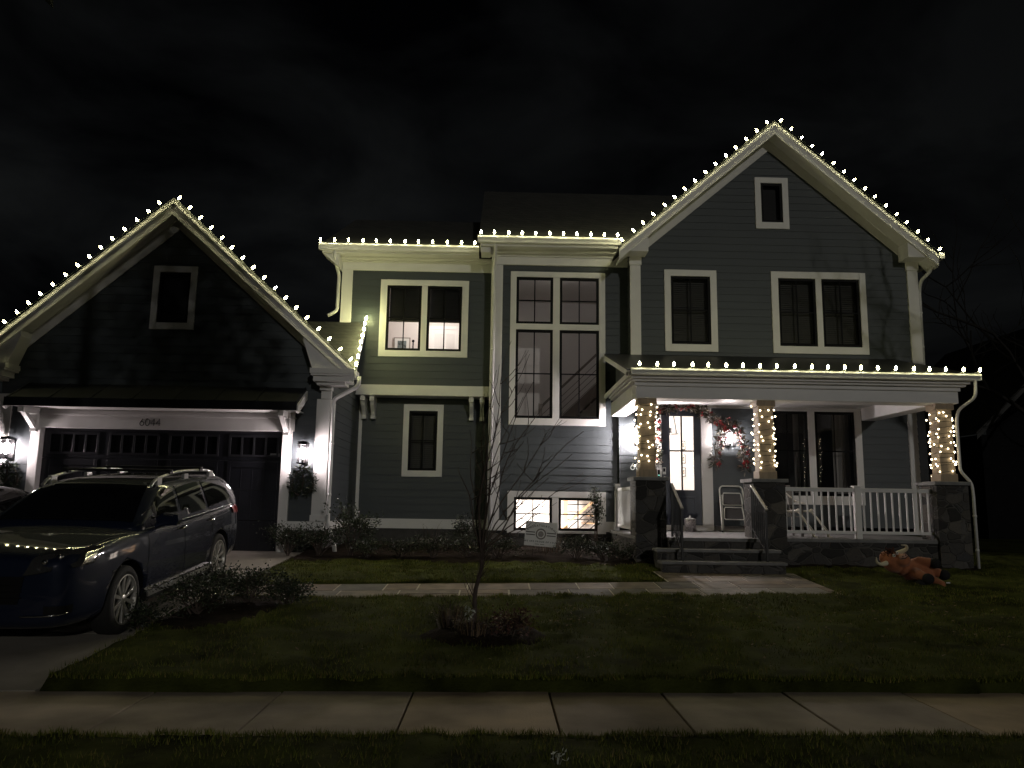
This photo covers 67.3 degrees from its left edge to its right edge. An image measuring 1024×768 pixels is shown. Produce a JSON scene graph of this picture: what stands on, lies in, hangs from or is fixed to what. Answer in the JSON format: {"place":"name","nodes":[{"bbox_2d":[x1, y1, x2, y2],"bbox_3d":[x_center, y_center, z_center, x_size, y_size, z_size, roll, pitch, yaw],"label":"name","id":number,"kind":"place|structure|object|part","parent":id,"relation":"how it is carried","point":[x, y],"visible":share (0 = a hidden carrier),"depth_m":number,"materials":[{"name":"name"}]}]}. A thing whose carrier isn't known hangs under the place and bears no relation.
{"place":"outdoors","nodes":[
{"label":"outdoors","id":0,"kind":"place"},
{"bbox_2d":[0,551,301,691],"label":"driveway","id":1,"kind":"structure","parent":0,"point":[29,658],"depth_m":7.88,"materials":[{"name":"concrete"}]},
{"bbox_2d":[0,486,29,510],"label":"parked sedan","id":2,"kind":"object","parent":1,"relation":"on","point":[9,496],"visible":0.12,"depth_m":12.26,"materials":[{"name":"black paint"}]},
{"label":"side window","id":3,"kind":"part","parent":2,"relation":"part of","materials":[{"name":"black glass"}]},
{"bbox_2d":[0,465,237,634],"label":"parked suv","id":4,"kind":"object","parent":1,"relation":"on","point":[99,551],"visible":0.94,"depth_m":8.82,"materials":[{"name":"blue paint"}]},
{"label":"side window","id":5,"kind":"part","parent":4,"relation":"part of","materials":[{"name":"black glass"}]},
{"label":"side window","id":6,"kind":"part","parent":4,"relation":"part of","materials":[{"name":"black glass"}]},
{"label":"side window","id":7,"kind":"part","parent":4,"relation":"part of","materials":[{"name":"black glass"}]},
{"bbox_2d":[253,520,309,555],"bbox_3d":[-4.318,2.920,14.706,1.116,0.756,0.874,-2,-9,20],"label":"shrub","id":8,"kind":"object","parent":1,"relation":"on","point":[288,534],"visible":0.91,"depth_m":14.64,"materials":[{"name":"green plant"}]},
{"bbox_2d":[0,520,1023,767],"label":"ground","id":9,"kind":"structure","parent":0,"point":[992,552],"depth_m":7.32,"materials":[{"name":"green plant"}]},
{"bbox_2d":[117,597,193,631],"bbox_3d":[-4.061,2.611,8.594,0.952,0.491,0.788,1,-9,-1],"label":"shrub","id":10,"kind":"object","parent":9,"relation":"on","point":[140,618],"visible":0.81,"depth_m":8.49,"materials":[{"name":"green plant"}]},
{"bbox_2d":[136,567,239,616],"bbox_3d":[-3.664,2.437,9.023,1.105,0.591,1.019,1,-9,-1],"label":"shrub","id":11,"kind":"object","parent":9,"relation":"on","point":[205,589],"visible":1,"depth_m":8.91,"materials":[{"name":"green plant"}]},
{"bbox_2d":[185,553,252,598],"bbox_3d":[-3.854,2.517,9.955,0.911,0.630,0.907,1,-9,-1],"label":"shrub","id":12,"kind":"object","parent":9,"relation":"on","point":[219,574],"visible":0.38,"depth_m":9.93,"materials":[{"name":"green plant"}]},
{"bbox_2d":[214,560,289,602],"bbox_3d":[-3.296,2.499,9.653,1.009,0.585,0.970,1,-9,-1],"label":"shrub","id":13,"kind":"object","parent":9,"relation":"on","point":[247,581],"visible":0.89,"depth_m":9.58,"materials":[{"name":"green plant"}]},
{"bbox_2d":[257,567,323,604],"bbox_3d":[-2.837,2.589,9.773,0.703,0.518,0.742,-5,-10,32],"label":"shrub","id":14,"kind":"object","parent":9,"relation":"on","point":[289,591],"visible":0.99,"depth_m":9.70,"materials":[{"name":"green plant"}]},
{"bbox_2d":[299,520,350,555],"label":"shrub","id":15,"kind":"object","parent":9,"relation":"on","point":[324,537],"visible":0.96,"depth_m":14.40,"materials":[{"name":"green plant"}]},
{"bbox_2d":[323,494,384,555],"bbox_3d":[-3.030,2.679,14.584,1.177,1.194,0.955,1,-9,-1],"label":"shrub","id":16,"kind":"object","parent":9,"relation":"on","point":[357,523],"visible":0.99,"depth_m":14.52,"materials":[{"name":"green plant"}]},
{"bbox_2d":[346,533,392,557],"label":"shrub","id":17,"kind":"object","parent":9,"relation":"on","point":[372,546],"visible":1,"depth_m":14.21,"materials":[{"name":"green plant"}]},
{"bbox_2d":[381,535,425,557],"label":"ground cover plant","id":18,"kind":"object","parent":9,"relation":"on","point":[397,545],"visible":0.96,"depth_m":14.35,"materials":[{"name":"green plant"}]},
{"bbox_2d":[410,518,449,544],"bbox_3d":[-1.791,3.401,17.629,1.217,0.661,1.086,1,-9,-1],"label":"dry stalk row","id":19,"kind":"object","parent":9,"relation":"on","point":[431,534],"visible":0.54,"depth_m":17.39,"materials":[{"name":"brown plant"}]},
{"bbox_2d":[409,531,461,557],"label":"ground cover plant","id":20,"kind":"object","parent":9,"relation":"on","point":[434,546],"visible":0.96,"depth_m":14.46,"materials":[{"name":"green plant"}]},
{"bbox_2d":[448,512,482,547],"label":"shrub","id":21,"kind":"object","parent":9,"relation":"on","point":[463,526],"visible":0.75,"depth_m":15.83,"materials":[{"name":"green plant"}]},
{"bbox_2d":[440,527,494,555],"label":"ground cover plant","id":22,"kind":"object","parent":9,"relation":"on","point":[460,545],"visible":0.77,"depth_m":14.53,"materials":[{"name":"green plant"}]},
{"bbox_2d":[419,622,545,647],"bbox_3d":[-0.326,2.661,8.236,1.440,0.163,1.100,1,-9,-1],"label":"mulch mound","id":23,"kind":"object","parent":9,"relation":"on","point":[447,635],"visible":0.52,"depth_m":7.93,"materials":[{"name":"brown soil"}]},
{"bbox_2d":[428,598,473,628],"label":"dry grass tuft","id":24,"kind":"object","parent":23,"relation":"on","point":[443,614],"visible":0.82,"depth_m":8.42,"materials":[{"name":"brown plant"}]},
{"bbox_2d":[464,605,475,621],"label":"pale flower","id":25,"kind":"object","parent":23,"relation":"on","point":[469,609],"visible":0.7,"depth_m":8.55,"materials":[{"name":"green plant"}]},
{"bbox_2d":[444,611,496,636],"bbox_3d":[-0.408,2.506,8.071,0.758,0.244,0.601,1,-9,-1],"label":"dry stem tangle","id":26,"kind":"object","parent":23,"relation":"on","point":[472,628],"visible":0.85,"depth_m":7.96,"materials":[{"name":"brown plant"}]},
{"bbox_2d":[478,599,539,635],"bbox_3d":[-0.040,2.471,8.049,0.678,0.396,0.647,1,-9,-1],"label":"red leaved plant","id":27,"kind":"object","parent":23,"relation":"on","point":[515,620],"visible":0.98,"depth_m":8.02,"materials":[{"name":"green plant"}]},
{"bbox_2d":[458,342,588,622],"bbox_3d":[0.144,1.139,9.063,1.556,3.384,0.816,1,-9,-1],"label":"young tree","id":28,"kind":"object","parent":23,"relation":"on","point":[481,540],"visible":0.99,"depth_m":9.02,"materials":[{"name":"brown plant"}]},
{"bbox_2d":[0,121,981,573],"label":"house","id":29,"kind":"structure","parent":9,"relation":"on","point":[178,331],"depth_m":17.86,"materials":[{"name":"paint"}]},
{"bbox_2d":[0,436,15,458],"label":"wall lantern","id":30,"kind":"object","parent":29,"relation":"attached to","point":[7,450],"depth_m":15.18,"materials":[{"name":"white glass"}]},
{"bbox_2d":[0,459,22,487],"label":"wreath","id":31,"kind":"object","parent":30,"relation":"hanging from","point":[5,467],"visible":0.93,"depth_m":15.17,"materials":[{"name":"green plant"}]},
{"bbox_2d":[0,201,161,328],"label":"light string","id":32,"kind":"object","parent":29,"relation":"attached to","point":[40,293],"visible":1,"depth_m":15.44,"materials":[{"name":"white plastic"}]},
{"bbox_2d":[39,428,282,550],"bbox_3d":[-7.044,2.107,15.424,4.815,2.367,0.072,1,-9,-1],"label":"garage door","id":33,"kind":"structure","parent":29,"relation":"in","point":[258,454],"depth_m":15.50,"materials":[{"name":"paint"}]},
{"bbox_2d":[149,266,198,329],"bbox_3d":[-6.985,-1.772,15.967,0.900,1.348,0.202,1,-9,-1],"label":"window","id":34,"kind":"structure","parent":29,"relation":"in","point":[174,289],"depth_m":15.95,"materials":[{"name":"white paint"}]},
{"bbox_2d":[177,196,352,361],"bbox_3d":[-5.008,-2.140,15.501,3.723,3.374,0.057,1,-9,-1],"label":"light string","id":35,"kind":"object","parent":29,"relation":"attached to","point":[296,307],"visible":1,"depth_m":15.48,"materials":[{"name":"white plastic"}]},
{"bbox_2d":[296,441,309,463],"bbox_3d":[-4.160,1.363,15.331,0.200,0.455,0.272,1,-9,-1],"label":"wall lantern","id":36,"kind":"object","parent":29,"relation":"attached to","point":[302,452],"depth_m":15.26,"materials":[{"name":"white glass"}]},
{"bbox_2d":[286,464,318,499],"bbox_3d":[-4.161,1.938,15.287,0.664,0.766,0.314,1,-9,-1],"label":"wreath","id":37,"kind":"object","parent":36,"relation":"hanging from","point":[302,480],"visible":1,"depth_m":15.27,"materials":[{"name":"green plant"}]},
{"bbox_2d":[355,316,366,367],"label":"light string","id":38,"kind":"object","parent":29,"relation":"attached to","point":[362,335],"visible":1,"depth_m":16.76,"materials":[{"name":"white plastic"}]},
{"bbox_2d":[319,238,475,245],"bbox_3d":[-2.740,-3.411,18.443,3.741,0.124,0.057,1,-9,-1],"label":"light string","id":39,"kind":"object","parent":29,"relation":"attached to","point":[394,243],"visible":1,"depth_m":18.43,"materials":[{"name":"white plastic"}]},
{"bbox_2d":[401,404,443,476],"bbox_3d":[-2.189,1.396,18.939,0.980,1.778,0.232,1,-9,-1],"label":"window","id":40,"kind":"structure","parent":29,"relation":"in","point":[422,445],"depth_m":18.93,"materials":[{"name":"white paint"}]},
{"bbox_2d":[378,279,468,357],"bbox_3d":[-2.152,-1.601,18.830,2.160,1.927,0.102,1,-9,-1],"label":"window","id":41,"kind":"structure","parent":29,"relation":"in","point":[423,350],"depth_m":18.79,"materials":[{"name":"white paint"}]},
{"bbox_2d":[480,230,618,237],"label":"light string","id":42,"kind":"object","parent":29,"relation":"attached to","point":[550,234],"visible":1,"depth_m":18.04,"materials":[{"name":"white plastic"}]},
{"bbox_2d":[507,491,605,533],"bbox_3d":[1.023,2.953,17.692,2.270,0.957,0.102,1,-9,-1],"label":"window","id":43,"kind":"structure","parent":29,"relation":"in","point":[554,513],"depth_m":17.67,"materials":[{"name":"white paint"}]},
{"bbox_2d":[509,271,605,425],"bbox_3d":[1.081,-0.856,18.280,2.270,3.708,0.102,1,-9,-1],"label":"window","id":44,"kind":"structure","parent":29,"relation":"in","point":[555,327],"depth_m":18.27,"materials":[{"name":"white paint"}]},
{"bbox_2d":[633,425,636,444],"bbox_3d":[2.901,1.170,17.701,0.220,0.455,0.352,1,-9,-1],"label":"wall lantern","id":45,"kind":"object","parent":29,"relation":"attached to","point":[634,434],"depth_m":17.72,"materials":[{"name":"white glass"}]},
{"bbox_2d":[634,404,658,465],"bbox_3d":[2.585,0.998,14.817,0.456,1.203,0.449,1,-9,-1],"label":"column light string","id":46,"kind":"object","parent":29,"relation":"attached to","point":[646,435],"depth_m":14.70,"materials":[{"name":"white plastic"}]},
{"bbox_2d":[661,410,702,524],"bbox_3d":[3.921,1.922,17.804,0.930,2.658,0.100,1,-9,-1],"label":"front door","id":47,"kind":"structure","parent":29,"relation":"in","point":[691,500],"depth_m":17.79,"materials":[{"name":"blue paint"}]},
{"bbox_2d":[684,516,695,531],"bbox_3d":[3.976,3.117,17.166,0.260,0.355,0.256,1,-9,-1],"label":"patterned canister","id":48,"kind":"object","parent":29,"relation":"on","point":[689,524],"visible":1,"depth_m":17.06,"materials":[{"name":"white ceramic"}]},
{"bbox_2d":[664,269,717,351],"bbox_3d":[4.173,-1.701,18.038,1.230,1.958,0.232,1,-9,-1],"label":"window","id":49,"kind":"structure","parent":29,"relation":"in","point":[690,296],"depth_m":18.04,"materials":[{"name":"white paint"}]},
{"bbox_2d":[621,121,768,241],"bbox_3d":[4.274,-4.732,17.874,3.528,3.059,0.057,1,-9,-1],"label":"light string","id":50,"kind":"object","parent":29,"relation":"attached to","point":[653,214],"visible":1,"depth_m":17.85,"materials":[{"name":"white plastic"}]},
{"bbox_2d":[655,404,752,476],"bbox_3d":[4.319,1.213,17.719,2.505,1.822,0.549,1,-9,-1],"label":"garland","id":51,"kind":"object","parent":29,"relation":"attached to","point":[723,427],"visible":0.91,"depth_m":17.70,"materials":[{"name":"red"}]},
{"bbox_2d":[724,428,735,447],"bbox_3d":[5.029,1.234,17.774,0.220,0.455,0.282,1,-9,-1],"label":"wall lantern","id":52,"kind":"object","parent":29,"relation":"attached to","point":[729,440],"depth_m":17.70,"materials":[{"name":"white glass"}]},
{"bbox_2d":[719,485,744,531],"bbox_3d":[5.016,2.834,17.443,0.644,1.061,0.328,1,-9,-1],"label":"step ladder","id":53,"kind":"object","parent":29,"relation":"on","point":[732,513],"visible":0.82,"depth_m":17.44,"materials":[{"name":"white metal"}]},
{"bbox_2d":[750,406,777,468],"bbox_3d":[4.867,1.023,14.869,0.457,1.246,0.452,1,-9,-1],"label":"column light string","id":54,"kind":"object","parent":29,"relation":"attached to","point":[763,440],"depth_m":14.72,"materials":[{"name":"white plastic"}]},
{"bbox_2d":[754,177,789,228],"bbox_3d":[6.208,-4.310,18.469,0.800,1.288,0.202,1,-9,-1],"label":"window","id":55,"kind":"structure","parent":29,"relation":"in","point":[771,194],"depth_m":18.44,"materials":[{"name":"white paint"}]},
{"bbox_2d":[785,485,804,536],"bbox_3d":[5.520,2.570,15.675,0.610,1.030,0.760,1,-9,-1],"label":"patio chair","id":56,"kind":"object","parent":29,"relation":"on","point":[790,505],"visible":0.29,"depth_m":15.81,"materials":[{"name":"grey wood"}]},
{"bbox_2d":[786,493,832,537],"bbox_3d":[5.712,2.453,15.384,0.959,1.162,1.005,1,-9,-1],"label":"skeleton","id":57,"kind":"object","parent":56,"relation":"on","point":[804,519],"visible":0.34,"depth_m":15.18,"materials":[{"name":"plastic"}]},
{"bbox_2d":[638,361,980,373],"bbox_3d":[5.636,-0.310,14.521,6.525,0.124,0.056,1,-9,-1],"label":"light string","id":58,"kind":"object","parent":29,"relation":"attached to","point":[726,365],"visible":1,"depth_m":14.51,"materials":[{"name":"white plastic"}]},
{"bbox_2d":[773,409,865,530],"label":"window","id":59,"kind":"structure","parent":29,"relation":"in","point":[812,448],"depth_m":18.26,"materials":[{"name":"black glass"}]},
{"bbox_2d":[770,271,869,354],"bbox_3d":[7.197,-1.651,18.096,2.240,1.967,0.232,1,-9,-1],"label":"window","id":60,"kind":"structure","parent":29,"relation":"in","point":[813,312],"depth_m":18.11,"materials":[{"name":"white paint"}]},
{"bbox_2d":[779,119,940,250],"bbox_3d":[8.097,-4.656,17.947,3.654,3.166,0.058,1,-9,-1],"label":"light string","id":61,"kind":"object","parent":29,"relation":"attached to","point":[859,187],"visible":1,"depth_m":17.93,"materials":[{"name":"white plastic"}]},
{"bbox_2d":[926,412,956,473],"bbox_3d":[8.341,1.174,14.921,0.455,1.285,0.448,1,-9,-1],"label":"column light string","id":62,"kind":"object","parent":29,"relation":"attached to","point":[941,445],"depth_m":14.79,"materials":[{"name":"white plastic"}]},
{"bbox_2d":[463,535,525,557],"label":"ground cover plant","id":63,"kind":"object","parent":9,"relation":"on","point":[504,545],"visible":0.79,"depth_m":14.40,"materials":[{"name":"green plant"}]},
{"bbox_2d":[221,571,841,597],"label":"walkway","id":64,"kind":"structure","parent":9,"relation":"on","point":[718,583],"depth_m":11.59,"materials":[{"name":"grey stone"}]},
{"bbox_2d":[524,521,557,554],"bbox_3d":[0.558,3.043,14.945,0.653,0.764,0.062,1,-9,-1],"label":"yard sign","id":65,"kind":"object","parent":9,"relation":"on","point":[542,534],"visible":0.96,"depth_m":14.94,"materials":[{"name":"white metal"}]},
{"bbox_2d":[522,534,565,552],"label":"bare stemmed plant","id":66,"kind":"object","parent":9,"relation":"on","point":[544,548],"visible":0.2,"depth_m":15.48,"materials":[{"name":"brown plant"}]},
{"bbox_2d":[551,749,568,764],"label":"pale sprig","id":67,"kind":"object","parent":9,"relation":"on","point":[553,753],"visible":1,"depth_m":4.74,"materials":[{"name":"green plant"}]},
{"bbox_2d":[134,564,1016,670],"bbox_3d":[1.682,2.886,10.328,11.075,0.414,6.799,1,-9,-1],"label":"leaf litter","id":68,"kind":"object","parent":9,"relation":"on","point":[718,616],"visible":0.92,"depth_m":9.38,"materials":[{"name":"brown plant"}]},
{"bbox_2d":[550,534,600,558],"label":"ground cover plant","id":69,"kind":"object","parent":9,"relation":"on","point":[574,540],"visible":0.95,"depth_m":14.60,"materials":[{"name":"green plant"}]},
{"bbox_2d":[587,484,606,545],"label":"columnar shrub","id":70,"kind":"object","parent":9,"relation":"on","point":[596,505],"visible":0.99,"depth_m":17.13,"materials":[{"name":"green plant"}]},
{"bbox_2d":[580,534,623,560],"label":"ground cover plant","id":71,"kind":"object","parent":9,"relation":"on","point":[595,548],"visible":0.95,"depth_m":14.52,"materials":[{"name":"green plant"}]},
{"bbox_2d":[597,540,641,559],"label":"ground cover plant","id":72,"kind":"object","parent":9,"relation":"on","point":[627,551],"visible":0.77,"depth_m":14.47,"materials":[{"name":"green plant"}]},
{"bbox_2d":[876,544,949,586],"bbox_3d":[6.530,2.972,12.530,1.063,0.699,0.638,-4,-10,27],"label":"toy bull","id":73,"kind":"object","parent":9,"relation":"on","point":[921,570],"visible":0.96,"depth_m":12.46,"materials":[{"name":"orange"}]},
{"bbox_2d":[866,329,1023,539],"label":"neighbour house","id":74,"kind":"structure","parent":9,"relation":"on","point":[992,461],"depth_m":27.07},
{"bbox_2d":[912,188,1023,414],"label":"bare tree","id":75,"kind":"object","parent":9,"relation":"on","point":[998,342],"visible":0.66,"depth_m":24.48,"materials":[{"name":"brown plant"}]},
{"bbox_2d":[0,691,1023,739],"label":"sidewalk","id":76,"kind":"structure","parent":0,"point":[32,712],"depth_m":5.95,"materials":[{"name":"concrete"}]},
{"bbox_2d":[0,0,1023,490],"label":"sky","id":77,"kind":"structure","parent":0,"point":[282,125],"materials":[{"name":"black"}]}
]}

